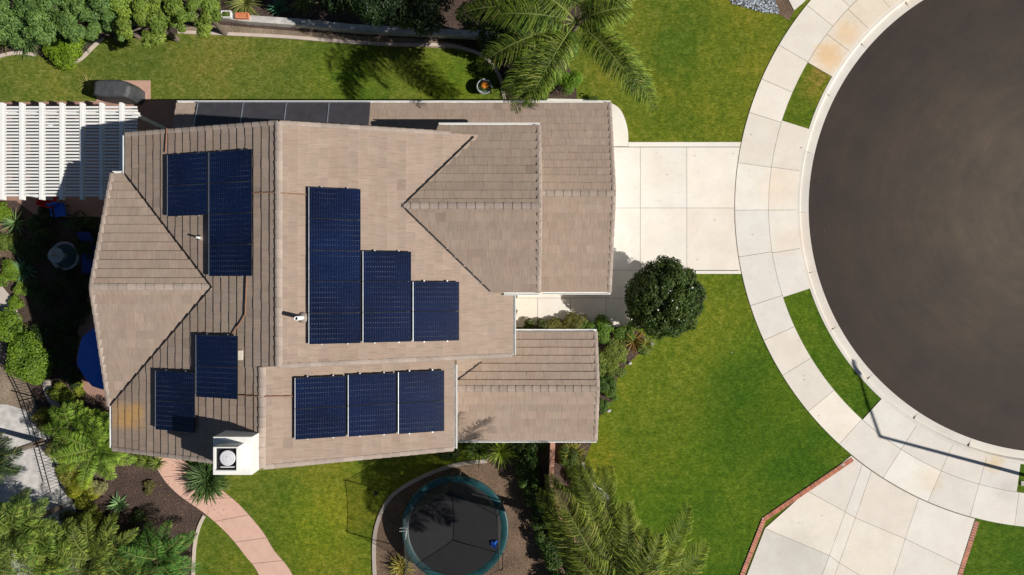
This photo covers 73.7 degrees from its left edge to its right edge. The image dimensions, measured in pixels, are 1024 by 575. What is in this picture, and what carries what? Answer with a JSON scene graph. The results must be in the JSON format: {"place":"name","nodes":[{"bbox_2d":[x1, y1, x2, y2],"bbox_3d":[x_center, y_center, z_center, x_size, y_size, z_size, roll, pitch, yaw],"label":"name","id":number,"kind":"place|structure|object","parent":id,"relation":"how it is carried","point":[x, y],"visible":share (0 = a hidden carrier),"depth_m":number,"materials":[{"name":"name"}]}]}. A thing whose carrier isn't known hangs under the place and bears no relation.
{"place":"outdoors","nodes":[
{"label":"outdoors","id":0,"kind":"place"},
{"bbox_2d":[0,286,59,409],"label":"garden path","id":1,"kind":"structure","parent":0,"point":[5,296],"depth_m":29.97,"materials":[{"name":"pink concrete"}]},
{"bbox_2d":[0,404,84,574],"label":"side path","id":2,"kind":"structure","parent":0,"point":[15,426],"depth_m":29.98,"materials":[{"name":"concrete"}]},
{"bbox_2d":[0,431,45,482],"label":"feather palm","id":3,"kind":"object","parent":2,"relation":"on","point":[5,468],"visible":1,"depth_m":27.00,"materials":[{"name":"green plant"}]},
{"bbox_2d":[0,488,61,568],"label":"feather palm","id":4,"kind":"object","parent":2,"relation":"on","point":[16,526],"visible":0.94,"depth_m":27.04,"materials":[{"name":"green plant"}]},
{"bbox_2d":[0,100,179,216],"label":"patio","id":5,"kind":"structure","parent":0,"point":[161,112],"depth_m":29.98,"materials":[{"name":"ceramic"}]},
{"bbox_2d":[0,102,164,201],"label":"pergola","id":6,"kind":"object","parent":5,"relation":"on","point":[22,112],"visible":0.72,"depth_m":27.18,"materials":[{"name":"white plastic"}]},
{"bbox_2d":[77,296,105,404],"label":"umbrella patio","id":7,"kind":"structure","parent":0,"point":[97,394],"depth_m":29.98,"materials":[{"name":"concrete"}]},
{"bbox_2d":[60,366,83,388],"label":"shaded shrub","id":8,"kind":"object","parent":7,"relation":"on","point":[72,375],"visible":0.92,"depth_m":29.44,"materials":[{"name":"green plant"}]},
{"bbox_2d":[77,328,103,389],"bbox_3d":[-16.240,2.812,28.580,2.783,2.800,2.783,0,90,0],"label":"patio umbrella","id":9,"kind":"object","parent":7,"relation":"on","point":[88,362],"visible":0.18,"depth_m":27.57,"materials":[{"name":"blue fabric"}]},
{"bbox_2d":[0,201,205,574],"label":"garden bed soil","id":10,"kind":"structure","parent":0,"point":[128,479],"depth_m":29.99,"materials":[{"name":"soil"}]},
{"bbox_2d":[0,258,20,286],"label":"groundcover plant","id":11,"kind":"object","parent":10,"relation":"on","point":[9,271],"visible":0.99,"depth_m":29.60,"materials":[{"name":"green plant"}]},
{"bbox_2d":[0,311,27,343],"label":"leafy bush","id":12,"kind":"object","parent":10,"relation":"on","point":[11,328],"visible":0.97,"depth_m":29.18,"materials":[{"name":"green plant"}]},
{"bbox_2d":[0,338,38,416],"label":"dry soil","id":13,"kind":"structure","parent":10,"relation":"on","point":[9,395],"depth_m":29.99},
{"bbox_2d":[4,331,52,382],"bbox_3d":[-20.772,2.966,29.422,1.938,1.202,2.250,0,90,0],"label":"leafy bush","id":14,"kind":"object","parent":10,"relation":"on","point":[25,352],"visible":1,"depth_m":29.08,"materials":[{"name":"green plant"}]},
{"bbox_2d":[0,342,61,491],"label":"iron fence","id":15,"kind":"object","parent":10,"relation":"on","point":[38,446],"visible":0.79,"depth_m":29.31,"materials":[{"name":"black metal"}]},
{"bbox_2d":[29,321,57,343],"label":"shaded shrub","id":16,"kind":"object","parent":10,"relation":"on","point":[41,331],"visible":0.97,"depth_m":29.47,"materials":[{"name":"green plant"}]},
{"bbox_2d":[31,226,56,249],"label":"shaded shrub","id":17,"kind":"object","parent":10,"relation":"on","point":[43,233],"visible":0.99,"depth_m":29.55,"materials":[{"name":"green plant"}]},
{"bbox_2d":[31,407,60,431],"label":"garden shrub","id":18,"kind":"object","parent":10,"relation":"on","point":[42,416],"visible":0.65,"depth_m":29.56,"materials":[{"name":"green plant"}]},
{"bbox_2d":[7,516,92,574],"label":"feather palm","id":19,"kind":"object","parent":10,"relation":"on","point":[37,563],"visible":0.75,"depth_m":27.33,"materials":[{"name":"green plant"}]},
{"bbox_2d":[48,242,81,269],"bbox_3d":[-19.398,-1.369,29.325,1.240,1.350,1.240,0,90,0],"label":"garden fountain","id":20,"kind":"object","parent":10,"relation":"on","point":[63,254],"visible":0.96,"depth_m":29.62,"materials":[{"name":"stone"}]},
{"bbox_2d":[40,399,100,456],"bbox_3d":[-18.181,5.692,28.752,2.368,2.495,2.350,0,90,0],"label":"feather palm","id":21,"kind":"object","parent":10,"relation":"on","point":[65,423],"visible":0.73,"depth_m":27.99,"materials":[{"name":"green plant"}]},
{"bbox_2d":[65,210,98,234],"bbox_3d":[-18.709,-2.794,29.708,1.190,0.628,1.162,43,90,0],"label":"shaded shrub","id":22,"kind":"object","parent":10,"relation":"on","point":[81,228],"visible":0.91,"depth_m":29.56,"materials":[{"name":"green plant"}]},
{"bbox_2d":[65,472,100,508],"bbox_3d":[-18.701,8.801,29.702,1.384,0.648,1.461,-38,90,0],"label":"garden shrub","id":23,"kind":"object","parent":10,"relation":"on","point":[73,490],"visible":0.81,"depth_m":29.56,"materials":[{"name":"green plant"}]},
{"bbox_2d":[73,234,96,259],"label":"shaded shrub","id":24,"kind":"object","parent":10,"relation":"on","point":[78,242],"visible":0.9,"depth_m":29.43,"materials":[{"name":"green plant"}]},
{"bbox_2d":[76,232,97,274],"bbox_3d":[-18.358,-1.467,29.599,0.620,0.782,1.825,0,90,0],"label":"sun lounger","id":25,"kind":"object","parent":10,"relation":"on","point":[87,264],"visible":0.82,"depth_m":29.58,"materials":[{"name":"fabric"}]},
{"bbox_2d":[75,501,102,530],"bbox_3d":[-18.402,9.948,29.755,1.096,0.537,1.190,28,90,0],"label":"garden shrub","id":26,"kind":"object","parent":10,"relation":"on","point":[89,509],"visible":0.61,"depth_m":29.64,"materials":[{"name":"green plant"}]},
{"bbox_2d":[44,511,139,574],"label":"feather palm","id":27,"kind":"object","parent":10,"relation":"on","point":[86,568],"visible":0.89,"depth_m":27.61,"materials":[{"name":"green plant"}]},
{"bbox_2d":[48,414,135,489],"bbox_3d":[-16.930,6.599,28.394,3.220,3.212,2.964,0,90,0],"label":"feather palm","id":28,"kind":"object","parent":10,"relation":"on","point":[88,459],"visible":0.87,"depth_m":27.43,"materials":[{"name":"green plant"}]},
{"bbox_2d":[83,411,127,463],"bbox_3d":[-16.539,6.161,28.736,2.186,2.527,2.060,20,90,0],"label":"feather palm","id":29,"kind":"object","parent":10,"relation":"on","point":[107,428],"visible":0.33,"depth_m":27.75,"materials":[{"name":"green plant"}]},
{"bbox_2d":[97,546,160,574],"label":"feather palm","id":30,"kind":"object","parent":10,"relation":"on","point":[129,570],"visible":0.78,"depth_m":27.74,"materials":[{"name":"green plant"}]},
{"bbox_2d":[117,519,201,574],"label":"feather palm","id":31,"kind":"object","parent":10,"relation":"on","point":[167,561],"visible":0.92,"depth_m":28.19,"materials":[{"name":"green plant"}]},
{"bbox_2d":[155,457,291,574],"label":"pink path","id":32,"kind":"structure","parent":0,"point":[257,550],"depth_m":29.97,"materials":[{"name":"concrete"}]},
{"bbox_2d":[0,0,593,100],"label":"planting bed soil","id":33,"kind":"structure","parent":0,"point":[321,14],"depth_m":29.99,"materials":[{"name":"soil"}]},
{"bbox_2d":[0,0,51,49],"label":"evergreen tree","id":34,"kind":"object","parent":33,"relation":"on","point":[7,24],"visible":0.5,"depth_m":26.69,"materials":[{"name":"green plant"}]},
{"bbox_2d":[12,0,102,46],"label":"evergreen tree","id":35,"kind":"object","parent":33,"relation":"on","point":[33,16],"visible":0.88,"depth_m":26.47,"materials":[{"name":"green plant"}]},
{"bbox_2d":[42,32,85,70],"bbox_3d":[-19.455,-10.399,29.606,1.806,0.838,1.987,0,90,0],"label":"bright green shrub","id":36,"kind":"object","parent":33,"relation":"on","point":[68,50],"visible":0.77,"depth_m":29.39,"materials":[{"name":"green plant"}]},
{"bbox_2d":[59,0,138,31],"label":"evergreen tree","id":37,"kind":"object","parent":33,"relation":"on","point":[82,9],"visible":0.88,"depth_m":26.46,"materials":[{"name":"green plant"}]},
{"bbox_2d":[182,25,464,48],"bbox_3d":[-8.365,-11.041,29.988,12.602,0.001,0.449,3,90,0],"label":"gravel bed","id":38,"kind":"object","parent":33,"relation":"on","point":[237,29],"visible":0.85,"depth_m":29.99,"materials":[{"name":"gravel"}]},
{"bbox_2d":[162,0,227,38],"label":"evergreen tree","id":39,"kind":"object","parent":38,"relation":"on","point":[180,10],"visible":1,"depth_m":26.68,"materials":[{"name":"green plant"}]},
{"bbox_2d":[220,13,492,39],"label":"garden wall","id":40,"kind":"structure","parent":33,"relation":"on","point":[340,27],"depth_m":29.62,"materials":[{"name":"concrete"}]},
{"bbox_2d":[335,0,418,28],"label":"dark shrub tree","id":41,"kind":"object","parent":33,"relation":"on","point":[386,10],"visible":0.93,"depth_m":26.36,"materials":[{"name":"green plant"}]},
{"bbox_2d":[401,0,453,37],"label":"dark shrub tree","id":42,"kind":"object","parent":33,"relation":"on","point":[420,10],"visible":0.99,"depth_m":26.46,"materials":[{"name":"green plant"}]},
{"bbox_2d":[455,0,541,57],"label":"dark shrub tree","id":43,"kind":"object","parent":33,"relation":"on","point":[494,29],"visible":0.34,"depth_m":25.75,"materials":[{"name":"green plant"}]},
{"bbox_2d":[455,0,659,113],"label":"queen palm","id":44,"kind":"object","parent":33,"relation":"on","point":[555,31],"visible":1,"depth_m":22.82,"materials":[{"name":"green plant"}]},
{"bbox_2d":[554,70,582,95],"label":"conical shrub","id":45,"kind":"object","parent":33,"relation":"on","point":[572,79],"visible":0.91,"depth_m":29.12,"materials":[{"name":"green plant"}]},
{"bbox_2d":[89,101,615,474],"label":"two storey house","id":46,"kind":"structure","parent":0,"point":[493,208],"depth_m":23.45,"materials":[{"name":"tile"}]},
{"bbox_2d":[155,400,194,432],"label":"solar panel","id":47,"kind":"object","parent":46,"relation":"attached to","point":[174,416],"visible":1,"depth_m":23.08,"materials":[{"name":"glass"}]},
{"bbox_2d":[155,370,194,401],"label":"solar panel","id":48,"kind":"object","parent":46,"relation":"attached to","point":[174,386],"visible":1,"depth_m":23.08,"materials":[{"name":"glass"}]},
{"bbox_2d":[167,152,207,185],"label":"solar panel","id":49,"kind":"object","parent":46,"relation":"attached to","point":[187,168],"visible":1,"depth_m":22.92,"materials":[{"name":"glass"}]},
{"bbox_2d":[167,183,207,216],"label":"solar panel","id":50,"kind":"object","parent":46,"relation":"attached to","point":[187,200],"visible":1,"depth_m":22.92,"materials":[{"name":"glass"}]},
{"bbox_2d":[196,366,237,399],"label":"solar panel","id":51,"kind":"object","parent":46,"relation":"attached to","point":[215,382],"visible":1,"depth_m":22.53,"materials":[{"name":"glass"}]},
{"bbox_2d":[196,334,237,366],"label":"solar panel","id":52,"kind":"object","parent":46,"relation":"attached to","point":[217,350],"visible":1,"depth_m":22.53,"materials":[{"name":"glass"}]},
{"bbox_2d":[193,102,242,126],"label":"heating panel","id":53,"kind":"object","parent":46,"relation":"attached to","point":[213,113],"visible":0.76,"depth_m":26.85,"materials":[{"name":"rubber"}]},
{"bbox_2d":[209,149,251,182],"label":"solar panel","id":54,"kind":"object","parent":46,"relation":"attached to","point":[231,166],"visible":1,"depth_m":22.37,"materials":[{"name":"glass"}]},
{"bbox_2d":[209,181,251,213],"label":"solar panel","id":55,"kind":"object","parent":46,"relation":"attached to","point":[229,197],"visible":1,"depth_m":22.37,"materials":[{"name":"glass"}]},
{"bbox_2d":[209,244,251,276],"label":"solar panel","id":56,"kind":"object","parent":46,"relation":"attached to","point":[230,260],"visible":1,"depth_m":22.37,"materials":[{"name":"glass"}]},
{"bbox_2d":[209,213,251,244],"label":"solar panel","id":57,"kind":"object","parent":46,"relation":"attached to","point":[231,229],"visible":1,"depth_m":22.37,"materials":[{"name":"glass"}]},
{"bbox_2d":[240,102,285,122],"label":"heating panel","id":58,"kind":"object","parent":46,"relation":"attached to","point":[259,111],"visible":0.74,"depth_m":26.88,"materials":[{"name":"rubber"}]},
{"bbox_2d":[284,102,328,122],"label":"heating panel","id":59,"kind":"object","parent":46,"relation":"attached to","point":[307,111],"visible":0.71,"depth_m":26.88,"materials":[{"name":"rubber"}]},
{"bbox_2d":[295,406,345,439],"bbox_3d":[-6.340,4.477,22.611,1.566,0.560,1.089,0,90,0],"label":"solar panel","id":60,"kind":"object","parent":46,"relation":"attached to","point":[320,422],"visible":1,"depth_m":22.59,"materials":[{"name":"glass"}]},
{"bbox_2d":[295,375,345,408],"bbox_3d":[-6.340,3.460,22.611,1.566,0.560,1.089,0,90,0],"label":"solar panel","id":61,"kind":"object","parent":46,"relation":"attached to","point":[316,392],"visible":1,"depth_m":22.59,"materials":[{"name":"glass"}]},
{"bbox_2d":[308,186,360,219],"bbox_3d":[-5.809,-2.755,22.385,1.583,0.566,1.093,0,90,0],"label":"solar panel","id":62,"kind":"object","parent":46,"relation":"attached to","point":[333,203],"visible":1,"depth_m":22.36,"materials":[{"name":"glass"}]},
{"bbox_2d":[308,281,360,312],"bbox_3d":[-5.809,0.309,22.385,1.583,0.566,1.093,0,90,0],"label":"solar panel","id":63,"kind":"object","parent":46,"relation":"attached to","point":[332,296],"visible":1,"depth_m":22.35,"materials":[{"name":"glass"}]},
{"bbox_2d":[308,218,360,250],"bbox_3d":[-5.809,-1.734,22.385,1.583,0.566,1.093,0,90,0],"label":"solar panel","id":64,"kind":"object","parent":46,"relation":"attached to","point":[334,234],"visible":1,"depth_m":22.36,"materials":[{"name":"glass"}]},
{"bbox_2d":[308,312,360,344],"bbox_3d":[-5.809,1.331,22.385,1.583,0.566,1.093,0,90,0],"label":"solar panel","id":65,"kind":"object","parent":46,"relation":"attached to","point":[331,328],"visible":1,"depth_m":22.36,"materials":[{"name":"glass"}]},
{"bbox_2d":[308,250,360,280],"bbox_3d":[-5.809,-0.712,22.385,1.583,0.566,1.094,0,90,0],"label":"solar panel","id":66,"kind":"object","parent":46,"relation":"attached to","point":[334,265],"visible":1,"depth_m":22.36,"materials":[{"name":"glass"}]},
{"bbox_2d":[327,102,369,124],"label":"heating panel","id":67,"kind":"object","parent":46,"relation":"attached to","point":[354,113],"visible":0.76,"depth_m":26.85,"materials":[{"name":"rubber"}]},
{"bbox_2d":[348,403,395,436],"bbox_3d":[-4.738,4.481,23.144,1.546,0.554,1.113,0,90,0],"label":"solar panel","id":68,"kind":"object","parent":46,"relation":"attached to","point":[373,419],"visible":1,"depth_m":23.12,"materials":[{"name":"glass"}]},
{"bbox_2d":[348,372,395,405],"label":"solar panel","id":69,"kind":"object","parent":46,"relation":"attached to","point":[368,389],"visible":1,"depth_m":23.12,"materials":[{"name":"glass"}]},
{"bbox_2d":[362,312,410,343],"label":"solar panel","id":70,"kind":"object","parent":46,"relation":"attached to","point":[386,326],"visible":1,"depth_m":22.90,"materials":[{"name":"glass"}]},
{"bbox_2d":[362,282,410,311],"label":"solar panel","id":71,"kind":"object","parent":46,"relation":"attached to","point":[386,296],"visible":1,"depth_m":22.90,"materials":[{"name":"glass"}]},
{"bbox_2d":[362,250,410,281],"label":"solar panel","id":72,"kind":"object","parent":46,"relation":"attached to","point":[386,265],"visible":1,"depth_m":22.90,"materials":[{"name":"glass"}]},
{"bbox_2d":[398,369,443,402],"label":"solar panel","id":73,"kind":"object","parent":46,"relation":"attached to","point":[418,386],"visible":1,"depth_m":23.64,"materials":[{"name":"glass"}]},
{"bbox_2d":[398,401,443,433],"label":"solar panel","id":74,"kind":"object","parent":46,"relation":"attached to","point":[419,417],"visible":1,"depth_m":23.64,"materials":[{"name":"glass"}]},
{"bbox_2d":[413,311,458,341],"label":"solar panel","id":75,"kind":"object","parent":46,"relation":"attached to","point":[435,325],"visible":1,"depth_m":23.43,"materials":[{"name":"glass"}]},
{"bbox_2d":[413,280,458,310],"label":"solar panel","id":76,"kind":"object","parent":46,"relation":"attached to","point":[435,296],"visible":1,"depth_m":23.42,"materials":[{"name":"glass"}]},
{"bbox_2d":[376,443,584,574],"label":"garden bed soil","id":77,"kind":"structure","parent":0,"point":[501,481],"depth_m":29.99,"materials":[{"name":"soil"}]},
{"bbox_2d":[372,459,486,574],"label":"bed edging","id":78,"kind":"object","parent":77,"relation":"on","point":[404,486],"visible":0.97,"depth_m":29.94,"materials":[{"name":"grey concrete"}]},
{"bbox_2d":[399,469,508,574],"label":"trampoline","id":79,"kind":"object","parent":77,"relation":"on","point":[452,524],"visible":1,"depth_m":29.11,"materials":[{"name":"fabric"}]},
{"bbox_2d":[484,443,519,468],"bbox_3d":[-0.484,7.053,29.391,1.678,1.218,1.680,0,90,0],"label":"fan plant","id":80,"kind":"object","parent":77,"relation":"on","point":[501,451],"visible":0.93,"depth_m":29.32,"materials":[{"name":"green plant"}]},
{"bbox_2d":[513,455,539,479],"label":"shrub","id":81,"kind":"object","parent":77,"relation":"on","point":[523,465],"visible":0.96,"depth_m":29.30,"materials":[{"name":"green plant"}]},
{"bbox_2d":[517,470,541,495],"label":"shrub","id":82,"kind":"object","parent":77,"relation":"on","point":[534,484],"visible":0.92,"depth_m":29.35,"materials":[{"name":"green plant"}]},
{"bbox_2d":[522,443,546,467],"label":"shrub","id":83,"kind":"object","parent":77,"relation":"on","point":[531,451],"visible":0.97,"depth_m":29.31,"materials":[{"name":"green plant"}]},
{"bbox_2d":[530,504,552,530],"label":"shrub","id":84,"kind":"object","parent":77,"relation":"on","point":[535,513],"visible":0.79,"depth_m":29.36,"materials":[{"name":"green plant"}]},
{"bbox_2d":[541,545,561,570],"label":"shrub","id":85,"kind":"object","parent":77,"relation":"on","point":[549,556],"visible":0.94,"depth_m":29.25,"materials":[{"name":"green plant"}]},
{"bbox_2d":[0,0,1023,574],"bbox_3d":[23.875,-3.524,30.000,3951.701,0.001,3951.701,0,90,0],"label":"lawn ground","id":86,"kind":"structure","parent":0,"point":[720,438],"depth_m":30.00,"materials":[{"name":"green plant"}]},
{"bbox_2d":[51,0,118,43],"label":"evergreen tree","id":87,"kind":"object","parent":86,"relation":"on","point":[93,27],"visible":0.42,"depth_m":27.13,"materials":[{"name":"green plant"}]},
{"bbox_2d":[96,80,150,100],"bbox_3d":[-17.058,-8.628,29.984,2.371,0.020,0.922,0,90,0],"label":"bbq pad","id":88,"kind":"object","parent":86,"relation":"on","point":[144,86],"visible":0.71,"depth_m":29.97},
{"bbox_2d":[93,80,144,104],"bbox_3d":[-16.963,-8.441,29.400,1.736,1.159,0.861,0,90,0],"label":"covered barbecue","id":89,"kind":"object","parent":88,"relation":"on","point":[115,91],"visible":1,"depth_m":28.91,"materials":[{"name":"fabric"}]},
{"bbox_2d":[109,0,179,47],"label":"evergreen tree","id":90,"kind":"object","parent":86,"relation":"on","point":[156,24],"visible":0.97,"depth_m":26.70,"materials":[{"name":"green plant"}]},
{"bbox_2d":[178,461,230,508],"bbox_3d":[-13.339,8.360,29.718,2.421,1.414,2.754,0,90,0],"label":"strap leaf plant","id":91,"kind":"object","parent":86,"relation":"on","point":[203,479],"visible":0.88,"depth_m":29.54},
{"bbox_2d":[178,30,505,99],"bbox_3d":[-7.279,-10.626,29.965,14.708,0.070,1.949,12,90,0],"label":"bed edging","id":92,"kind":"object","parent":86,"relation":"on","point":[355,42],"visible":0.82,"depth_m":29.93,"materials":[{"name":"grey concrete"}]},
{"bbox_2d":[624,255,706,339],"bbox_3d":[6.290,0.414,28.283,3.370,3.462,3.512,0,90,0],"label":"camellia tree","id":93,"kind":"object","parent":86,"relation":"on","point":[682,300],"visible":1,"depth_m":27.14,"materials":[{"name":"green plant"}]},
{"bbox_2d":[740,457,853,574],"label":"brick border","id":94,"kind":"object","parent":86,"relation":"on","point":[765,518],"visible":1,"depth_m":29.95,"materials":[{"name":"brick"}]},
{"bbox_2d":[553,443,658,574],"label":"palm bed soil","id":95,"kind":"object","parent":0,"point":[560,472],"visible":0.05,"depth_m":29.99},
{"bbox_2d":[558,444,578,467],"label":"understorey shrub","id":96,"kind":"object","parent":95,"relation":"on","point":[564,460],"visible":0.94,"depth_m":29.59,"materials":[{"name":"green plant"}]},
{"bbox_2d":[564,455,641,559],"bbox_3d":[3.682,8.786,28.218,2.413,3.565,4.551,-22,90,0],"label":"feather palm","id":97,"kind":"object","parent":95,"relation":"on","point":[569,488],"visible":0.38,"depth_m":26.91,"materials":[{"name":"green plant"}]},
{"bbox_2d":[535,463,710,574],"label":"queen palm","id":98,"kind":"object","parent":95,"relation":"on","point":[602,566],"visible":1,"depth_m":22.12,"materials":[{"name":"green plant"}]},
{"bbox_2d":[595,327,653,416],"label":"front bed soil","id":99,"kind":"structure","parent":0,"point":[630,356],"depth_m":29.99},
{"bbox_2d":[593,314,613,343],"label":"bed shrub","id":100,"kind":"object","parent":99,"relation":"on","point":[601,327],"visible":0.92,"depth_m":29.52,"materials":[{"name":"green plant"}]},
{"bbox_2d":[598,338,625,365],"bbox_3d":[4.243,2.954,29.760,1.490,0.532,1.058,-43,90,0],"label":"bed shrub","id":101,"kind":"object","parent":99,"relation":"on","point":[610,353],"visible":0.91,"depth_m":29.61,"materials":[{"name":"green plant"}]},
{"bbox_2d":[612,320,636,341],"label":"bed shrub","id":102,"kind":"object","parent":99,"relation":"on","point":[623,332],"visible":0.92,"depth_m":29.66,"materials":[{"name":"green plant"}]},
{"bbox_2d":[516,99,740,326],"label":"driveway","id":103,"kind":"structure","parent":0,"point":[687,220],"depth_m":29.97,"materials":[{"name":"concrete"}]},
{"bbox_2d":[733,0,793,19],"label":"pebble bed soil","id":104,"kind":"structure","parent":0,"point":[785,8],"depth_m":29.99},
{"bbox_2d":[729,0,779,13],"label":"pebbles","id":105,"kind":"object","parent":104,"relation":"on","point":[762,7],"visible":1,"depth_m":29.95,"materials":[{"name":"gravel"}]},
{"bbox_2d":[747,456,974,574],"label":"neighbour driveway","id":106,"kind":"structure","parent":0,"point":[869,548],"depth_m":29.97,"materials":[{"name":"concrete"}]},
{"bbox_2d":[735,0,1023,526],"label":"pavement","id":107,"kind":"structure","parent":0,"point":[836,417],"depth_m":29.97,"materials":[{"name":"concrete"}]},
{"bbox_2d":[808,0,1023,450],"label":"road","id":108,"kind":"structure","parent":0,"point":[916,200],"depth_m":30.11,"materials":[{"name":"asphalt"}]},
{"bbox_2d":[797,0,1023,463],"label":"kerb","id":109,"kind":"structure","parent":108,"relation":"on","point":[862,44],"depth_m":30.11,"materials":[{"name":"concrete"}]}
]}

